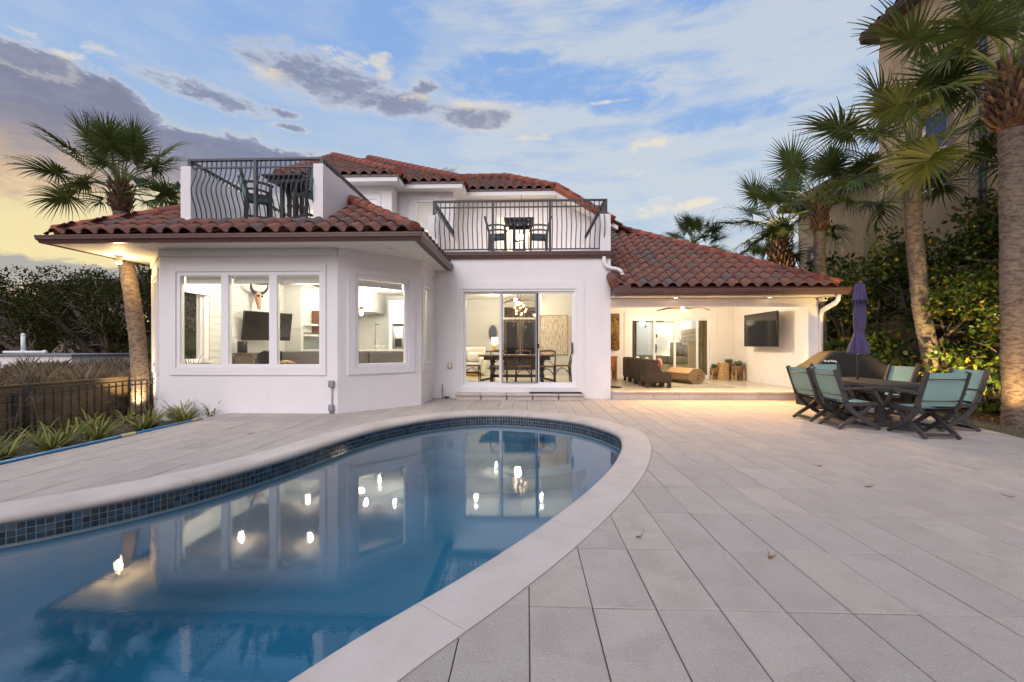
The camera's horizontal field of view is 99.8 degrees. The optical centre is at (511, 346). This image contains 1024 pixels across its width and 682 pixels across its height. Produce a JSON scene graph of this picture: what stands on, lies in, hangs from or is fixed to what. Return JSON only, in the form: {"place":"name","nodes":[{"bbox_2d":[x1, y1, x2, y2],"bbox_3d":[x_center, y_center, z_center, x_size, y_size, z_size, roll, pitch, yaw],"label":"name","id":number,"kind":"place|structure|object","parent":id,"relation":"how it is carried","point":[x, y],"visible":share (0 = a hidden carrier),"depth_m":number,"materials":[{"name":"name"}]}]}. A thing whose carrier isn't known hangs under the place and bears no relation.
{"place":"outdoors","nodes":[
{"label":"outdoors","id":0,"kind":"place"},
{"bbox_2d":[149,381,151,412],"bbox_3d":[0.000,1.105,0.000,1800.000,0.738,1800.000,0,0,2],"label":"ground","id":1,"kind":"structure","parent":0,"point":[150,395],"depth_m":9.77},
{"bbox_2d":[0,264,123,353],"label":"oak tree","id":2,"kind":"object","parent":1,"relation":"on","point":[9,294],"visible":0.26,"depth_m":28.32,"materials":[{"name":"green plant"}]},
{"bbox_2d":[0,353,129,367],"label":"wall","id":3,"kind":"structure","parent":1,"relation":"on","point":[7,358],"depth_m":18.77,"materials":[{"name":"paint"}]},
{"bbox_2d":[2,333,47,353],"bbox_3d":[-21.853,-0.143,19.356,2.000,0.955,0.209,0,0,2],"label":"vent pipe","id":4,"kind":"object","parent":3,"relation":"on","point":[23,344],"visible":0.87,"depth_m":19.31,"materials":[{"name":"white"}]},
{"bbox_2d":[0,376,130,437],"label":"timber wall","id":5,"kind":"structure","parent":1,"relation":"on","point":[6,390],"depth_m":7.89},
{"bbox_2d":[0,264,150,352],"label":"oak tree","id":6,"kind":"object","parent":1,"relation":"on","point":[98,334],"visible":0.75,"depth_m":26.13,"materials":[{"name":"green plant"}]},
{"bbox_2d":[0,354,151,385],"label":"dry scrub","id":7,"kind":"object","parent":1,"relation":"on","point":[25,372],"visible":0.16,"depth_m":10.02,"materials":[{"name":"plant"}]},
{"bbox_2d":[2,413,177,458],"bbox_3d":[-6.936,1.411,3.889,2.770,0.115,11.300,0,0,2],"label":"planting bed","id":8,"kind":"object","parent":1,"relation":"on","point":[117,432],"depth_m":6.91,"materials":[{"name":"soil"}]},
{"bbox_2d":[0,425,41,460],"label":"strap leaf plant","id":9,"kind":"object","parent":8,"relation":"on","point":[13,448],"visible":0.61,"depth_m":5.24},
{"bbox_2d":[11,419,58,446],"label":"strap leaf plant","id":10,"kind":"object","parent":8,"relation":"on","point":[40,436],"visible":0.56,"depth_m":6.00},
{"bbox_2d":[26,422,87,454],"bbox_3d":[-5.888,1.175,5.491,0.746,0.437,0.673,0,0,-41],"label":"strap leaf plant","id":11,"kind":"object","parent":8,"relation":"on","point":[48,444],"visible":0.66,"depth_m":5.48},
{"bbox_2d":[31,419,93,446],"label":"strap leaf plant","id":12,"kind":"object","parent":8,"relation":"on","point":[69,433],"visible":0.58,"depth_m":5.86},
{"bbox_2d":[0,378,154,441],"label":"metal fence","id":13,"kind":"object","parent":8,"relation":"on","point":[26,394],"visible":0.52,"depth_m":7.12,"materials":[{"name":"black"}]},
{"bbox_2d":[69,408,114,429],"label":"strap leaf plant","id":14,"kind":"object","parent":8,"relation":"on","point":[95,419],"visible":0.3,"depth_m":7.16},
{"bbox_2d":[69,412,128,442],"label":"strap leaf plant","id":15,"kind":"object","parent":8,"relation":"on","point":[103,433],"visible":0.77,"depth_m":6.16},
{"bbox_2d":[75,406,135,435],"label":"strap leaf plant","id":16,"kind":"object","parent":8,"relation":"on","point":[113,425],"visible":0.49,"depth_m":6.57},
{"bbox_2d":[108,404,139,424],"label":"strap leaf plant","id":17,"kind":"object","parent":8,"relation":"on","point":[128,416],"visible":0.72,"depth_m":7.64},
{"bbox_2d":[115,407,164,431],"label":"strap leaf plant","id":18,"kind":"object","parent":8,"relation":"on","point":[145,425],"visible":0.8,"depth_m":6.86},
{"bbox_2d":[126,402,180,427],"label":"strap leaf plant","id":19,"kind":"object","parent":8,"relation":"on","point":[158,419],"visible":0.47,"depth_m":7.32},
{"bbox_2d":[161,399,199,419],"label":"strap leaf plant","id":20,"kind":"object","parent":8,"relation":"on","point":[171,413],"visible":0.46,"depth_m":7.96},
{"bbox_2d":[165,400,206,423],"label":"strap leaf plant","id":21,"kind":"object","parent":8,"relation":"on","point":[185,417],"visible":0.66,"depth_m":7.58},
{"bbox_2d":[4,105,189,416],"bbox_3d":[-8.640,-1.843,9.599,3.260,6.723,3.125,0,0,2],"label":"palm tree","id":22,"kind":"object","parent":1,"relation":"on","point":[108,141],"visible":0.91,"depth_m":9.18,"materials":[{"name":"green plant"}]},
{"bbox_2d":[19,278,195,352],"bbox_3d":[-25.189,-2.546,38.881,29.000,7.600,10.000,0,0,2],"label":"tree","id":23,"kind":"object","parent":1,"relation":"on","point":[62,347],"depth_m":35.25,"materials":[{"name":"green"}]},
{"bbox_2d":[88,259,195,339],"bbox_3d":[-20.494,-2.477,26.310,8.843,7.764,7.208,0,0,2],"label":"oak tree","id":24,"kind":"object","parent":1,"relation":"on","point":[143,280],"visible":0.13,"depth_m":24.41,"materials":[{"name":"green plant"}]},
{"bbox_2d":[101,312,195,358],"bbox_3d":[-17.941,-0.374,25.986,11.554,3.570,4.330,0,0,2],"label":"oak tree","id":25,"kind":"object","parent":1,"relation":"on","point":[148,329],"visible":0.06,"depth_m":25.06,"materials":[{"name":"green plant"}]},
{"bbox_2d":[147,329,195,360],"bbox_3d":[-14.902,0.060,20.008,3.621,2.014,3.090,0,0,-43],"label":"palmetto","id":26,"kind":"object","parent":1,"relation":"on","point":[188,339],"visible":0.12,"depth_m":19.51,"materials":[{"name":"green"}]},
{"bbox_2d":[34,152,851,420],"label":"beach house","id":27,"kind":"structure","parent":1,"relation":"on","point":[442,273],"depth_m":10.37,"materials":[{"name":"paint"}]},
{"bbox_2d":[151,267,158,373],"bbox_3d":[-7.311,-0.506,8.902,0.126,2.080,1.300,0,0,-44],"label":"window","id":28,"kind":"structure","parent":27,"relation":"in","point":[155,276],"depth_m":9.19,"materials":[{"name":"white plastic"}]},
{"bbox_2d":[184,294,201,361],"bbox_3d":[-7.885,-0.521,10.350,0.106,1.750,1.050,0,0,2],"label":"window","id":29,"kind":"structure","parent":27,"relation":"in","point":[198,297],"depth_m":10.81,"materials":[{"name":"white plastic"}]},
{"bbox_2d":[232,352,259,363],"bbox_3d":[-7.319,0.574,12.757,0.560,0.820,2.000,0,0,2],"label":"media console","id":30,"kind":"object","parent":27,"relation":"on","point":[245,358],"visible":0.01,"depth_m":11.80,"materials":[{"name":"brown wood"}]},
{"bbox_2d":[237,341,247,352],"bbox_3d":[-7.447,0.004,11.911,0.182,0.320,0.180,0,0,2],"label":"black speaker","id":31,"kind":"object","parent":30,"relation":"on","point":[242,346],"visible":1,"depth_m":11.82},
{"bbox_2d":[169,263,325,374],"bbox_3d":[-5.007,-0.519,8.248,3.017,2.105,0.196,0,0,2],"label":"window","id":32,"kind":"structure","parent":27,"relation":"in","point":[222,274],"depth_m":8.18,"materials":[{"name":"white plastic"}]},
{"bbox_2d":[237,169,273,217],"bbox_3d":[-5.516,-3.069,9.271,0.640,1.268,0.560,0,0,-35],"label":"bar chair","id":33,"kind":"object","parent":27,"relation":"on","point":[250,197],"visible":0.52,"depth_m":9.19,"materials":[{"name":"teal"}]},
{"bbox_2d":[250,284,268,309],"bbox_3d":[-7.478,-1.512,12.712,0.178,0.832,0.847,0,0,2],"label":"cow skull","id":34,"kind":"object","parent":27,"relation":"attached to","point":[258,296],"visible":0.93,"depth_m":12.66,"materials":[{"name":"grey"}]},
{"bbox_2d":[257,351,268,363],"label":"shell chair","id":35,"kind":"object","parent":27,"relation":"on","point":[262,357],"visible":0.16,"depth_m":9.36,"materials":[{"name":"black leather"}]},
{"bbox_2d":[241,310,292,340],"bbox_3d":[-7.261,-0.607,12.743,0.338,0.835,1.440,0,0,30],"label":"wall television","id":36,"kind":"object","parent":27,"relation":"attached to","point":[255,325],"depth_m":12.49,"materials":[{"name":"black"}]},
{"bbox_2d":[261,173,312,217],"bbox_3d":[-4.802,-3.029,9.419,0.860,1.185,0.860,0,0,2],"label":"bar table","id":37,"kind":"object","parent":27,"relation":"on","point":[288,189],"visible":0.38,"depth_m":9.27,"materials":[{"name":"metal"}]},
{"bbox_2d":[293,168,312,217],"bbox_3d":[-4.220,-3.069,9.179,0.640,1.268,0.560,0,0,36],"label":"bar chair","id":38,"kind":"object","parent":27,"relation":"on","point":[304,195],"visible":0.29,"depth_m":8.94,"materials":[{"name":"black"}]},
{"bbox_2d":[312,311,318,332],"bbox_3d":[-6.843,-0.891,15.943,0.335,0.750,1.600,0,0,2],"label":"wood cabinet","id":39,"kind":"object","parent":27,"relation":"attached to","point":[315,317],"visible":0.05,"depth_m":15.14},
{"bbox_2d":[328,381,333,413],"bbox_3d":[-3.391,0.944,8.083,0.100,0.620,0.065,0,0,2],"label":"conduit outlet","id":40,"kind":"object","parent":27,"relation":"attached to","point":[331,406],"visible":1,"depth_m":8.06,"materials":[{"name":"grey plastic"}]},
{"bbox_2d":[282,351,402,363],"bbox_3d":[-3.706,0.541,10.147,3.000,0.885,0.870,0,0,2],"label":"sofa","id":41,"kind":"object","parent":27,"relation":"on","point":[304,357],"visible":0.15,"depth_m":9.70,"materials":[{"name":"grey fabric"}]},
{"bbox_2d":[361,194,380,205],"bbox_3d":[-4.681,-3.524,13.104,1.430,2.164,0.126,0,0,2],"label":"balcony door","id":42,"kind":"structure","parent":27,"relation":"in","point":[373,198],"depth_m":13.02,"materials":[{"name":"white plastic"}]},
{"bbox_2d":[348,266,414,374],"bbox_3d":[-2.665,-0.506,8.780,1.430,2.080,0.196,0,0,-42],"label":"window","id":43,"kind":"structure","parent":27,"relation":"in","point":[355,280],"depth_m":8.68,"materials":[{"name":"white plastic"}]},
{"bbox_2d":[389,301,402,349],"bbox_3d":[-3.921,-0.391,16.753,1.520,2.750,0.740,0,0,2],"label":"pantry cabinet","id":44,"kind":"object","parent":27,"relation":"on","point":[395,313],"visible":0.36,"depth_m":16.42,"materials":[{"name":"white"}]},
{"bbox_2d":[393,326,402,349],"bbox_3d":[-4.064,0.084,16.672,0.920,1.760,0.812,0,0,2],"label":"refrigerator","id":45,"kind":"object","parent":27,"relation":"on","point":[397,337],"visible":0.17,"depth_m":16.33,"materials":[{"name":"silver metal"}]},
{"bbox_2d":[409,195,438,229],"bbox_3d":[-2.771,-4.006,13.652,0.930,1.520,0.151,0,0,2],"label":"window","id":46,"kind":"structure","parent":27,"relation":"in","point":[423,210],"depth_m":13.61,"materials":[{"name":"white plastic"}]},
{"bbox_2d":[422,276,433,370],"bbox_3d":[-2.014,-0.506,9.944,0.196,2.080,1.080,0,0,2],"label":"window","id":47,"kind":"structure","parent":27,"relation":"in","point":[428,286],"depth_m":10.28,"materials":[{"name":"white plastic"}]},
{"bbox_2d":[466,347,486,375],"bbox_3d":[-1.496,0.494,14.800,1.200,0.980,0.920,0,0,2],"label":"cream sofa","id":48,"kind":"object","parent":27,"relation":"on","point":[472,354],"visible":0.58,"depth_m":14.77,"materials":[{"name":"beige fabric"}]},
{"bbox_2d":[488,325,496,339],"bbox_3d":[-0.821,-0.596,18.469,0.388,0.708,0.032,0,0,2],"label":"oval mirror","id":49,"kind":"object","parent":27,"relation":"attached to","point":[492,331],"visible":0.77,"depth_m":18.48,"materials":[{"name":"mirror"}]},
{"bbox_2d":[484,216,507,250],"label":"bar chair","id":50,"kind":"object","parent":27,"relation":"on","point":[495,236],"visible":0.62,"depth_m":11.76,"materials":[{"name":"black"}]},
{"bbox_2d":[490,350,507,381],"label":"dining chair","id":51,"kind":"object","parent":27,"relation":"on","point":[492,372],"visible":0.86,"depth_m":11.41,"materials":[{"name":"brown wood"}]},
{"bbox_2d":[490,210,522,248],"bbox_3d":[-0.174,-3.419,14.251,1.080,2.154,0.126,0,0,2],"label":"balcony door","id":52,"kind":"structure","parent":27,"relation":"in","point":[498,211],"depth_m":14.20,"materials":[{"name":"white glass"}]},
{"bbox_2d":[478,354,554,381],"bbox_3d":[0.148,0.604,12.252,2.120,0.770,0.940,0,0,2],"label":"dining table","id":53,"kind":"object","parent":27,"relation":"on","point":[518,357],"visible":0.6,"depth_m":12.13,"materials":[{"name":"brown wood"}]},
{"bbox_2d":[504,217,532,250],"bbox_3d":[0.199,-2.898,12.000,0.820,1.185,0.820,0,0,2],"label":"bar table","id":54,"kind":"object","parent":27,"relation":"on","point":[517,222],"visible":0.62,"depth_m":11.83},
{"bbox_2d":[503,294,534,328],"bbox_3d":[0.204,-1.279,12.207,0.990,1.534,1.074,0,0,2],"label":"starburst chandelier","id":55,"kind":"object","parent":27,"relation":"hanging from","point":[519,307],"visible":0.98,"depth_m":12.18,"materials":[{"name":"gold metal"}]},
{"bbox_2d":[461,289,576,386],"bbox_3d":[0.164,-0.211,10.530,2.810,2.390,0.202,0,0,2],"label":"sliding door","id":56,"kind":"structure","parent":27,"relation":"in","point":[463,291],"depth_m":10.52,"materials":[{"name":"white plastic"}]},
{"bbox_2d":[503,307,534,369],"bbox_3d":[0.349,-0.356,18.449,1.480,2.680,0.100,0,0,2],"label":"front door","id":57,"kind":"structure","parent":27,"relation":"in","point":[515,339],"depth_m":18.44,"materials":[{"name":"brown wood"}]},
{"bbox_2d":[515,350,531,381],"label":"dining chair","id":58,"kind":"object","parent":27,"relation":"on","point":[516,366],"visible":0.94,"depth_m":11.38,"materials":[{"name":"brown wood"}]},
{"bbox_2d":[529,216,551,250],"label":"bar chair","id":59,"kind":"object","parent":27,"relation":"on","point":[536,236],"visible":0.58,"depth_m":11.77,"materials":[{"name":"black"}]},
{"bbox_2d":[539,350,555,381],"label":"dining chair","id":60,"kind":"object","parent":27,"relation":"on","point":[554,371],"visible":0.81,"depth_m":11.36,"materials":[{"name":"brown wood"}]},
{"bbox_2d":[540,315,567,354],"bbox_3d":[1.423,-0.406,14.730,0.960,1.360,0.040,0,0,2],"label":"painting","id":61,"kind":"object","parent":27,"relation":"attached to","point":[554,332],"visible":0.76,"depth_m":14.72,"materials":[{"name":"beige metal"}]},
{"bbox_2d":[529,392,581,393],"bbox_3d":[1.029,1.087,10.231,1.240,0.022,0.220,0,0,2],"label":"doormat","id":62,"kind":"object","parent":27,"relation":"on","point":[555,392],"visible":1,"depth_m":10.16,"materials":[{"name":"black"}]},
{"bbox_2d":[555,354,571,381],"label":"dining chair","id":63,"kind":"object","parent":27,"relation":"on","point":[568,370],"visible":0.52,"depth_m":11.95,"materials":[{"name":"brown wood"}]},
{"bbox_2d":[602,256,623,274],"bbox_3d":[2.424,-1.939,10.315,0.521,0.462,0.110,0,0,12],"label":"downspout","id":64,"kind":"object","parent":27,"relation":"attached to","point":[619,270],"visible":1,"depth_m":10.29,"materials":[{"name":"white"}]},
{"bbox_2d":[611,356,617,379],"bbox_3d":[3.092,0.679,14.073,0.640,0.750,0.500,0,0,2],"label":"side cabinet","id":65,"kind":"object","parent":27,"relation":"on","point":[614,366],"visible":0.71,"depth_m":13.85,"materials":[{"name":"orange wood"}]},
{"bbox_2d":[611,314,619,349],"bbox_3d":[3.190,-0.506,14.310,0.761,1.200,0.195,0,0,2],"label":"carved panel","id":66,"kind":"object","parent":27,"relation":"attached to","point":[615,331],"visible":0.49,"depth_m":14.31,"materials":[{"name":"wood"}]},
{"bbox_2d":[632,321,636,356],"bbox_3d":[4.129,-0.111,14.718,0.250,2.270,0.080,0,0,2],"label":"curtain","id":67,"kind":"object","parent":27,"relation":"hanging from","point":[634,338],"visible":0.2,"depth_m":14.71,"materials":[{"name":"brown fabric"}]},
{"bbox_2d":[623,357,671,387],"bbox_3d":[3.809,0.684,12.377,0.670,0.740,2.710,0,0,2],"label":"outdoor sofa","id":68,"kind":"object","parent":27,"relation":"on","point":[643,370],"visible":1,"depth_m":11.27,"materials":[{"name":"wicker"}]},
{"bbox_2d":[637,321,663,354],"bbox_3d":[5.502,-0.071,18.298,1.850,2.190,0.091,0,0,2],"label":"barn door","id":69,"kind":"structure","parent":27,"relation":"hanging from","point":[642,335],"depth_m":18.31,"materials":[{"name":"white"}]},
{"bbox_2d":[630,317,711,378],"bbox_3d":[5.268,0.034,14.358,2.690,2.040,0.202,0,0,2],"label":"sliding door","id":70,"kind":"structure","parent":27,"relation":"in","point":[709,319],"depth_m":14.36,"materials":[{"name":"white plastic"}]},
{"bbox_2d":[657,381,734,387],"bbox_3d":[4.979,1.050,12.512,1.700,0.007,2.650,0,0,2],"label":"area rug","id":71,"kind":"object","parent":27,"relation":"on","point":[703,384],"visible":0.43,"depth_m":11.69,"materials":[{"name":"fabric"}]},
{"bbox_2d":[667,367,704,383],"bbox_3d":[5.053,0.831,12.582,0.573,0.429,0.967,0,0,-18],"label":"log table","id":72,"kind":"object","parent":71,"relation":"on","point":[688,375],"visible":0.99,"depth_m":12.20,"materials":[{"name":"brown wood"}]},
{"bbox_2d":[699,321,706,374],"bbox_3d":[6.553,-0.111,14.635,0.400,2.270,0.080,0,0,2],"label":"curtain","id":73,"kind":"object","parent":27,"relation":"hanging from","point":[703,346],"visible":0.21,"depth_m":14.62,"materials":[{"name":"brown fabric"}]},
{"bbox_2d":[709,363,718,379],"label":"potted succulent","id":74,"kind":"object","parent":27,"relation":"on","point":[713,371],"visible":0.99,"depth_m":13.90,"materials":[{"name":"brown ceramic"}]},
{"bbox_2d":[717,363,728,379],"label":"giant block tower","id":75,"kind":"structure","parent":27,"relation":"on","point":[723,370],"depth_m":13.70,"materials":[{"name":"brown wood"}]},
{"bbox_2d":[732,360,744,380],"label":"potted succulent","id":76,"kind":"object","parent":27,"relation":"on","point":[738,370],"visible":1,"depth_m":13.39,"materials":[{"name":"brown ceramic"}]},
{"bbox_2d":[744,311,778,346],"bbox_3d":[7.080,-0.476,12.036,0.368,0.940,1.680,0,0,2],"label":"porch television","id":77,"kind":"object","parent":27,"relation":"attached to","point":[761,329],"visible":1,"depth_m":11.86,"materials":[{"name":"black"}]},
{"bbox_2d":[818,294,840,351],"bbox_3d":[7.420,-0.003,10.105,0.151,2.414,0.519,0,0,-16],"label":"downspout","id":78,"kind":"object","parent":27,"relation":"attached to","point":[835,302],"visible":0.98,"depth_m":10.27,"materials":[{"name":"white"}]},
{"bbox_2d":[663,210,731,251],"bbox_3d":[10.815,-3.424,25.643,4.324,9.356,4.183,0,0,37],"label":"palm tree","id":79,"kind":"object","parent":1,"relation":"on","point":[698,224],"visible":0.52,"depth_m":25.01,"materials":[{"name":"green plant"}]},
{"bbox_2d":[733,239,797,267],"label":"palm tree","id":80,"kind":"object","parent":1,"relation":"on","point":[762,249],"visible":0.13,"depth_m":23.25,"materials":[{"name":"green plant"}]},
{"bbox_2d":[709,169,857,270],"bbox_3d":[8.609,-2.318,13.769,4.046,7.265,4.306,0,0,2],"label":"palm tree","id":81,"kind":"object","parent":1,"relation":"on","point":[780,253],"visible":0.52,"depth_m":13.69,"materials":[{"name":"green plant"}]},
{"bbox_2d":[737,130,903,350],"bbox_3d":[8.401,-2.190,11.505,3.522,7.014,3.908,0,0,-45],"label":"palm tree","id":82,"kind":"object","parent":1,"relation":"on","point":[792,162],"visible":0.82,"depth_m":11.50,"materials":[{"name":"green plant"}]},
{"bbox_2d":[805,251,867,349],"bbox_3d":[9.552,-0.817,13.888,3.027,4.238,3.858,0,0,2],"label":"shrub","id":83,"kind":"object","parent":1,"relation":"on","point":[832,262],"visible":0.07,"depth_m":12.98,"materials":[{"name":"green plant"}]},
{"bbox_2d":[809,255,909,361],"bbox_3d":[9.144,-0.535,11.624,2.805,3.628,2.787,0,0,31],"label":"shrub","id":84,"kind":"object","parent":1,"relation":"on","point":[875,304],"visible":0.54,"depth_m":11.04,"materials":[{"name":"green plant"}]},
{"bbox_2d":[776,0,1023,403],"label":"neighbor house","id":85,"kind":"structure","parent":1,"relation":"on","point":[935,217],"depth_m":11.88,"materials":[{"name":"paint"}]},
{"bbox_2d":[915,103,953,199],"bbox_3d":[10.744,-4.971,10.940,0.130,2.230,0.980,0,0,2],"label":"window","id":86,"kind":"structure","parent":85,"relation":"in","point":[940,126],"depth_m":10.83,"materials":[{"name":"blue"}]},
{"bbox_2d":[892,394,1000,423],"bbox_3d":[9.793,1.272,9.171,5.050,0.075,9.000,0,0,2],"label":"planting bed","id":87,"kind":"object","parent":1,"relation":"on","point":[995,415],"depth_m":8.34,"materials":[{"name":"plant"}]},
{"bbox_2d":[824,326,919,366],"bbox_3d":[8.591,0.376,10.318,1.855,1.795,1.777,0,0,40],"label":"shrub","id":88,"kind":"object","parent":87,"relation":"on","point":[887,357],"visible":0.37,"depth_m":10.09,"materials":[{"name":"green plant"}]},
{"bbox_2d":[877,335,920,395],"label":"iron gate","id":89,"kind":"structure","parent":87,"relation":"on","point":[879,336],"depth_m":10.62,"materials":[{"name":"black metal"}]},
{"bbox_2d":[789,39,1013,372],"bbox_3d":[8.280,-2.419,8.924,4.398,7.511,3.901,0,0,30],"label":"palm tree","id":90,"kind":"object","parent":87,"relation":"on","point":[917,268],"visible":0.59,"depth_m":8.87,"materials":[{"name":"green plant"}]},
{"bbox_2d":[833,0,1023,428],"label":"palm tree","id":91,"kind":"object","parent":87,"relation":"on","point":[969,27],"visible":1,"depth_m":6.64,"materials":[{"name":"green plant"}]},
{"bbox_2d":[863,221,999,378],"bbox_3d":[9.529,-0.777,9.327,2.863,4.132,4.137,0,0,2],"label":"shrub","id":92,"kind":"object","parent":87,"relation":"on","point":[939,267],"visible":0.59,"depth_m":9.06,"materials":[{"name":"green plant"}]},
{"bbox_2d":[906,188,999,402],"bbox_3d":[9.695,-1.014,8.471,2.939,4.576,2.800,0,0,-20],"label":"shrub","id":93,"kind":"object","parent":87,"relation":"on","point":[977,202],"visible":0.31,"depth_m":8.81,"materials":[{"name":"green plant"}]},
{"bbox_2d":[912,328,1000,415],"bbox_3d":[9.099,0.517,7.996,2.395,1.766,2.570,0,0,16],"label":"shrub","id":94,"kind":"object","parent":87,"relation":"on","point":[993,382],"visible":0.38,"depth_m":8.14,"materials":[{"name":"green plant"}]},
{"bbox_2d":[921,195,999,365],"bbox_3d":[9.520,-0.915,7.835,3.216,4.403,2.879,0,0,2],"label":"shrub","id":95,"kind":"object","parent":87,"relation":"on","point":[987,308],"visible":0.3,"depth_m":8.32,"materials":[{"name":"green plant"}]},
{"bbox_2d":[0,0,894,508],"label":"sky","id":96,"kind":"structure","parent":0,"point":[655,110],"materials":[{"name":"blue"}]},
{"bbox_2d":[0,398,1023,681],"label":"pool deck","id":97,"kind":"structure","parent":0,"point":[908,566],"depth_m":2.67,"materials":[{"name":"grey"}]},
{"bbox_2d":[0,417,202,464],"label":"pool pole","id":98,"kind":"object","parent":97,"relation":"on","point":[69,447],"visible":1,"depth_m":5.48,"materials":[{"name":"blue"}]},
{"bbox_2d":[0,410,651,681],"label":"swimming pool","id":99,"kind":"structure","parent":97,"relation":"in","point":[294,562],"depth_m":4.21,"materials":[{"name":"liquid"}]},
{"bbox_2d":[786,365,850,421],"bbox_3d":[5.261,0.792,7.444,0.745,0.924,0.627,0,0,1],"label":"patio chair","id":100,"kind":"object","parent":97,"relation":"on","point":[802,380],"visible":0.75,"depth_m":7.42,"materials":[{"name":"fabric"}]},
{"bbox_2d":[809,363,867,411],"bbox_3d":[6.266,0.792,8.317,0.627,0.924,0.745,0,0,-1],"label":"patio chair","id":101,"kind":"object","parent":97,"relation":"on","point":[828,366],"visible":0.13,"depth_m":8.63,"materials":[{"name":"teal metal"}]},
{"bbox_2d":[795,351,892,407],"bbox_3d":[7.063,0.671,9.216,1.702,1.165,0.722,0,0,2],"label":"covered grill","id":102,"kind":"object","parent":97,"relation":"on","point":[870,366],"visible":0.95,"depth_m":8.90,"materials":[{"name":"brown"}]},
{"bbox_2d":[810,367,883,429],"bbox_3d":[5.228,0.792,6.756,0.745,0.924,0.627,0,0,3],"label":"patio chair","id":103,"kind":"object","parent":97,"relation":"on","point":[830,384],"visible":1,"depth_m":6.66,"materials":[{"name":"fabric"}]},
{"bbox_2d":[847,281,870,410],"bbox_3d":[6.031,0.044,7.500,0.310,2.380,0.324,0,0,24],"label":"patio umbrella","id":104,"kind":"object","parent":97,"relation":"on","point":[858,344],"visible":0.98,"depth_m":7.44,"materials":[{"name":"purple fabric"}]},
{"bbox_2d":[825,377,920,426],"bbox_3d":[6.002,0.911,7.300,0.920,0.686,1.720,0,0,2],"label":"patio table","id":105,"kind":"object","parent":97,"relation":"on","point":[879,417],"visible":0.37,"depth_m":6.74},
{"bbox_2d":[860,365,919,415],"bbox_3d":[6.714,0.792,7.756,0.745,0.924,0.627,0,0,0],"label":"patio chair","id":106,"kind":"object","parent":97,"relation":"on","point":[903,373],"visible":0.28,"depth_m":7.75,"materials":[{"name":"teal metal"}]},
{"bbox_2d":[884,371,971,439],"bbox_3d":[5.830,0.792,6.079,0.627,0.924,0.745,0,0,3],"label":"patio chair","id":107,"kind":"object","parent":97,"relation":"on","point":[937,391],"visible":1,"depth_m":5.86,"materials":[{"name":"teal metal"}]},
{"bbox_2d":[911,368,990,431],"bbox_3d":[6.654,0.792,6.597,0.745,0.924,0.627,0,0,2],"label":"patio chair","id":108,"kind":"object","parent":97,"relation":"on","point":[975,391],"visible":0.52,"depth_m":6.37,"materials":[{"name":"fabric"}]},
{"bbox_2d":[652,323,672,355],"bbox_3d":[6.404,0.029,18.347,0.850,2.050,0.050,0,0,2],"label":"white door","id":109,"kind":"structure","parent":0,"point":[664,333],"depth_m":18.33,"materials":[{"name":"white"}]},
{"bbox_2d":[637,328,698,370],"bbox_3d":[5.837,0.179,16.519,2.240,1.750,2.058,0,0,2],"label":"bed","id":110,"kind":"object","parent":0,"point":[686,351],"visible":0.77,"depth_m":15.62,"materials":[{"name":"beige fabric"}]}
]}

